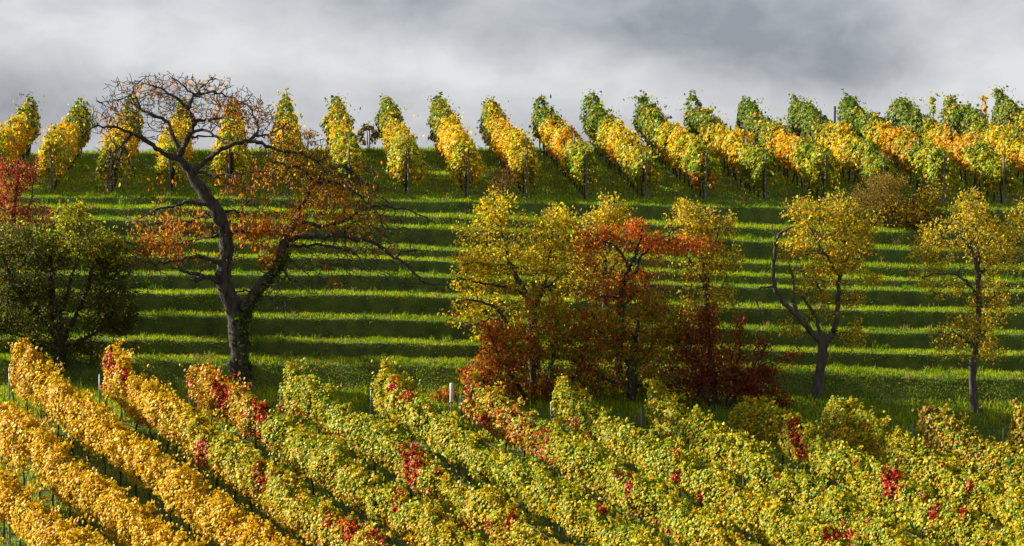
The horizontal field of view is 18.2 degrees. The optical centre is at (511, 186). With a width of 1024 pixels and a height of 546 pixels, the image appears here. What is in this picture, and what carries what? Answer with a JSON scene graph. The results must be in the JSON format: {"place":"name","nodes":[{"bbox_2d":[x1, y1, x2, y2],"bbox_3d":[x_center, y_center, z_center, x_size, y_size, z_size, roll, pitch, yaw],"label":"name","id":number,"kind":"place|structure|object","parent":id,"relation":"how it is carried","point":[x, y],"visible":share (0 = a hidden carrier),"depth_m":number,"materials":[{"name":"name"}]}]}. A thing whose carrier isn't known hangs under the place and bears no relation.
{"place":"outdoors","nodes":[
{"label":"outdoors","id":0,"kind":"place"},
{"bbox_2d":[0,146,1023,545],"bbox_3d":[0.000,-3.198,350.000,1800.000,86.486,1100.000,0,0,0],"label":"terraced hillside","id":1,"kind":"structure","parent":0,"point":[422,329],"depth_m":104.63,"materials":[{"name":"green plant"}]},
{"bbox_2d":[0,91,53,179],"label":"vine hedge","id":2,"kind":"object","parent":1,"relation":"on","point":[19,132],"visible":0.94,"depth_m":122.96,"materials":[{"name":"yellow plant"}]},
{"bbox_2d":[0,153,56,285],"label":"red leaved tree","id":3,"kind":"object","parent":1,"relation":"on","point":[17,185],"visible":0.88,"depth_m":105.20,"materials":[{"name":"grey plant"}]},
{"bbox_2d":[0,457,113,545],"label":"vine hedge","id":4,"kind":"object","parent":1,"relation":"on","point":[32,523],"visible":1,"depth_m":84.29,"materials":[{"name":"plant"}]},
{"bbox_2d":[28,95,95,192],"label":"vine hedge","id":5,"kind":"object","parent":1,"relation":"on","point":[64,143],"visible":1,"depth_m":116.00,"materials":[{"name":"yellow plant"}]},
{"bbox_2d":[0,195,149,374],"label":"dark green tree","id":6,"kind":"object","parent":1,"relation":"on","point":[53,322],"visible":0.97,"depth_m":100.78,"materials":[{"name":"green plant"}]},
{"bbox_2d":[0,392,210,545],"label":"vine hedge","id":7,"kind":"object","parent":1,"relation":"on","point":[99,494],"visible":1,"depth_m":87.31,"materials":[{"name":"plant"}]},
{"bbox_2d":[94,92,145,193],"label":"vine hedge","id":8,"kind":"object","parent":1,"relation":"on","point":[134,141],"visible":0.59,"depth_m":115.72,"materials":[{"name":"yellow plant"}]},
{"bbox_2d":[5,337,302,545],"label":"vine hedge","id":9,"kind":"object","parent":1,"relation":"on","point":[136,457],"visible":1,"depth_m":89.82,"materials":[{"name":"plant"}]},
{"bbox_2d":[149,96,197,191],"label":"vine hedge","id":10,"kind":"object","parent":1,"relation":"on","point":[177,173],"visible":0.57,"depth_m":115.70,"materials":[{"name":"yellow plant"}]},
{"bbox_2d":[209,98,260,189],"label":"vine hedge","id":11,"kind":"object","parent":1,"relation":"on","point":[233,157],"visible":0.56,"depth_m":114.34,"materials":[{"name":"yellow plant"}]},
{"bbox_2d":[99,337,395,545],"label":"vine hedge","id":12,"kind":"object","parent":1,"relation":"on","point":[229,458],"visible":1,"depth_m":89.70,"materials":[{"name":"plant"}]},
{"bbox_2d":[80,71,446,386],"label":"cherry tree","id":13,"kind":"object","parent":1,"relation":"on","point":[239,312],"visible":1,"depth_m":100.65,"materials":[{"name":"brown plant"}]},
{"bbox_2d":[263,88,306,194],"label":"vine hedge","id":14,"kind":"object","parent":1,"relation":"on","point":[288,115],"visible":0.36,"depth_m":122.61,"materials":[{"name":"yellow plant"}]},
{"bbox_2d":[179,358,505,545],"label":"vine hedge","id":15,"kind":"object","parent":1,"relation":"on","point":[401,514],"visible":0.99,"depth_m":89.73,"materials":[{"name":"plant"}]},
{"bbox_2d":[319,93,370,192],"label":"vine hedge","id":16,"kind":"object","parent":1,"relation":"on","point":[337,127],"visible":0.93,"depth_m":117.28,"materials":[{"name":"yellow plant"}]},
{"bbox_2d":[357,121,379,150],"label":"young vine","id":17,"kind":"object","parent":1,"relation":"on","point":[368,127],"visible":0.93,"depth_m":130.36,"materials":[{"name":"brown plant"}]},
{"bbox_2d":[373,93,427,196],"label":"vine hedge","id":18,"kind":"object","parent":1,"relation":"on","point":[400,143],"visible":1,"depth_m":114.97,"materials":[{"name":"yellow plant"}]},
{"bbox_2d":[278,357,590,545],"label":"vine hedge","id":19,"kind":"object","parent":1,"relation":"on","point":[382,441],"visible":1,"depth_m":90.66,"materials":[{"name":"plant"}]},
{"bbox_2d":[449,383,453,410],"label":"sleeved stake","id":20,"kind":"object","parent":1,"relation":"on","point":[451,401],"visible":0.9,"depth_m":96.56,"materials":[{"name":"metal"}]},
{"bbox_2d":[426,92,486,197],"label":"vine hedge","id":21,"kind":"object","parent":1,"relation":"on","point":[453,141],"visible":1,"depth_m":116.59,"materials":[{"name":"yellow plant"}]},
{"bbox_2d":[489,166,517,197],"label":"bare shrub","id":22,"kind":"object","parent":1,"relation":"on","point":[503,180],"visible":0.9,"depth_m":111.59,"materials":[{"name":"brown plant"}]},
{"bbox_2d":[476,96,543,198],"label":"vine hedge","id":23,"kind":"object","parent":1,"relation":"on","point":[511,147],"visible":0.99,"depth_m":116.86,"materials":[{"name":"yellow plant"}]},
{"bbox_2d":[437,186,586,381],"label":"spreading pear tree","id":24,"kind":"object","parent":1,"relation":"on","point":[483,263],"visible":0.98,"depth_m":100.65,"materials":[{"name":"yellow plant"}]},
{"bbox_2d":[0,242,1023,445],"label":"fallen leaves","id":25,"kind":"object","parent":1,"relation":"on","point":[468,360],"visible":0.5,"depth_m":101.39,"materials":[{"name":"orange plant"}]},
{"bbox_2d":[370,356,678,545],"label":"vine hedge","id":26,"kind":"object","parent":1,"relation":"on","point":[426,422],"visible":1,"depth_m":90.65,"materials":[{"name":"plant"}]},
{"bbox_2d":[429,275,633,405],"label":"rusty orange bush","id":27,"kind":"object","parent":1,"relation":"on","point":[567,335],"visible":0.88,"depth_m":99.75,"materials":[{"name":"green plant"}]},
{"bbox_2d":[529,94,604,199],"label":"vine hedge","id":28,"kind":"object","parent":1,"relation":"on","point":[557,136],"visible":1,"depth_m":118.70,"materials":[{"name":"yellow plant"}]},
{"bbox_2d":[568,188,648,341],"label":"pointed pear tree","id":29,"kind":"object","parent":1,"relation":"on","point":[606,214],"visible":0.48,"depth_m":102.61,"materials":[{"name":"yellow plant"}]},
{"bbox_2d":[459,365,760,545],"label":"vine hedge","id":30,"kind":"object","parent":1,"relation":"on","point":[660,503],"visible":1,"depth_m":90.92,"materials":[{"name":"plant"}]},
{"bbox_2d":[579,89,667,200],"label":"vine hedge","id":31,"kind":"object","parent":1,"relation":"on","point":[615,139],"visible":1,"depth_m":118.61,"materials":[{"name":"yellow plant"}]},
{"bbox_2d":[569,281,694,405],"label":"bush","id":32,"kind":"object","parent":1,"relation":"on","point":[634,361],"visible":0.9,"depth_m":99.90,"materials":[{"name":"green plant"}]},
{"bbox_2d":[567,216,722,383],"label":"orange cherry tree","id":33,"kind":"object","parent":1,"relation":"on","point":[620,285],"visible":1,"depth_m":100.38,"materials":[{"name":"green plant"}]},
{"bbox_2d":[623,90,722,201],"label":"vine hedge","id":34,"kind":"object","parent":1,"relation":"on","point":[659,129],"visible":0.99,"depth_m":118.36,"materials":[{"name":"yellow plant"}]},
{"bbox_2d":[661,194,746,367],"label":"slender pear tree","id":35,"kind":"object","parent":1,"relation":"on","point":[683,208],"visible":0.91,"depth_m":101.45,"materials":[{"name":"yellow plant"}]},
{"bbox_2d":[550,374,861,545],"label":"vine hedge","id":36,"kind":"object","parent":1,"relation":"on","point":[746,508],"visible":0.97,"depth_m":90.72,"materials":[{"name":"plant"}]},
{"bbox_2d":[657,304,800,409],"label":"crimson bush","id":37,"kind":"object","parent":1,"relation":"on","point":[751,386],"visible":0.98,"depth_m":99.70,"materials":[{"name":"red plant"}]},
{"bbox_2d":[676,89,783,202],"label":"vine hedge","id":38,"kind":"object","parent":1,"relation":"on","point":[749,160],"visible":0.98,"depth_m":118.15,"materials":[{"name":"yellow plant"}]},
{"bbox_2d":[735,95,845,203],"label":"vine hedge","id":39,"kind":"object","parent":1,"relation":"on","point":[813,163],"visible":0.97,"depth_m":118.07,"materials":[{"name":"yellow plant"}]},
{"bbox_2d":[640,376,943,545],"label":"vine hedge","id":40,"kind":"object","parent":1,"relation":"on","point":[876,527],"visible":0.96,"depth_m":91.67,"materials":[{"name":"plant"}]},
{"bbox_2d":[754,186,890,398],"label":"forked pear tree","id":41,"kind":"object","parent":1,"relation":"on","point":[831,256],"visible":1,"depth_m":100.55,"materials":[{"name":"yellow plant"}]},
{"bbox_2d":[834,106,835,122],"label":"dark stake","id":42,"kind":"object","parent":1,"relation":"on","point":[834,114],"visible":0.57,"depth_m":128.46,"materials":[{"name":"black wood"}]},
{"bbox_2d":[783,93,903,200],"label":"vine hedge","id":43,"kind":"object","parent":1,"relation":"on","point":[850,149],"visible":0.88,"depth_m":119.51,"materials":[{"name":"yellow plant"}]},
{"bbox_2d":[728,394,1023,545],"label":"vine hedge","id":44,"kind":"object","parent":1,"relation":"on","point":[950,519],"visible":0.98,"depth_m":91.49,"materials":[{"name":"plant"}]},
{"bbox_2d":[848,170,912,218],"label":"brown shrub","id":45,"kind":"object","parent":1,"relation":"on","point":[871,202],"visible":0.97,"depth_m":110.77,"materials":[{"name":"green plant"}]},
{"bbox_2d":[836,88,963,201],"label":"vine hedge","id":46,"kind":"object","parent":1,"relation":"on","point":[911,152],"visible":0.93,"depth_m":118.18,"materials":[{"name":"yellow plant"}]},
{"bbox_2d":[873,176,954,230],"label":"bare thicket shrub","id":47,"kind":"object","parent":1,"relation":"on","point":[915,216],"visible":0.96,"depth_m":110.37,"materials":[{"name":"brown plant"}]},
{"bbox_2d":[817,395,1023,538],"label":"vine hedge","id":48,"kind":"object","parent":1,"relation":"on","point":[1003,505],"visible":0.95,"depth_m":93.09,"materials":[{"name":"plant"}]},
{"bbox_2d":[929,90,946,118],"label":"young vine","id":49,"kind":"object","parent":1,"relation":"on","point":[932,106],"visible":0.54,"depth_m":127.84,"materials":[{"name":"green plant"}]},
{"bbox_2d":[883,92,1021,204],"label":"vine hedge","id":50,"kind":"object","parent":1,"relation":"on","point":[973,152],"visible":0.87,"depth_m":117.60,"materials":[{"name":"yellow plant"}]},
{"bbox_2d":[901,182,1023,413],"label":"straight pear tree","id":51,"kind":"object","parent":1,"relation":"on","point":[977,324],"visible":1,"depth_m":100.03,"materials":[{"name":"yellow plant"}]},
{"bbox_2d":[911,399,1023,489],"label":"vine hedge","id":52,"kind":"object","parent":1,"relation":"on","point":[988,459],"visible":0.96,"depth_m":94.93,"materials":[{"name":"plant"}]},
{"bbox_2d":[937,92,1023,185],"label":"vine hedge","id":53,"kind":"object","parent":1,"relation":"on","point":[1004,140],"visible":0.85,"depth_m":123.79,"materials":[{"name":"yellow plant"}]},
{"bbox_2d":[978,86,989,121],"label":"young vine","id":54,"kind":"object","parent":1,"relation":"on","point":[984,99],"visible":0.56,"depth_m":127.98,"materials":[{"name":"yellow plant"}]},
{"bbox_2d":[990,85,1023,135],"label":"vine hedge","id":55,"kind":"object","parent":1,"relation":"on","point":[1002,114],"visible":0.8,"depth_m":128.90,"materials":[{"name":"green plant"}]},
{"bbox_2d":[1002,398,1023,465],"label":"vine hedge","id":56,"kind":"object","parent":1,"relation":"on","point":[1017,416],"visible":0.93,"depth_m":96.48,"materials":[{"name":"plant"}]},
{"bbox_2d":[0,0,1023,153],"label":"sky","id":57,"kind":"structure","parent":0,"point":[408,52],"materials":[{"name":"grey"}]}
]}

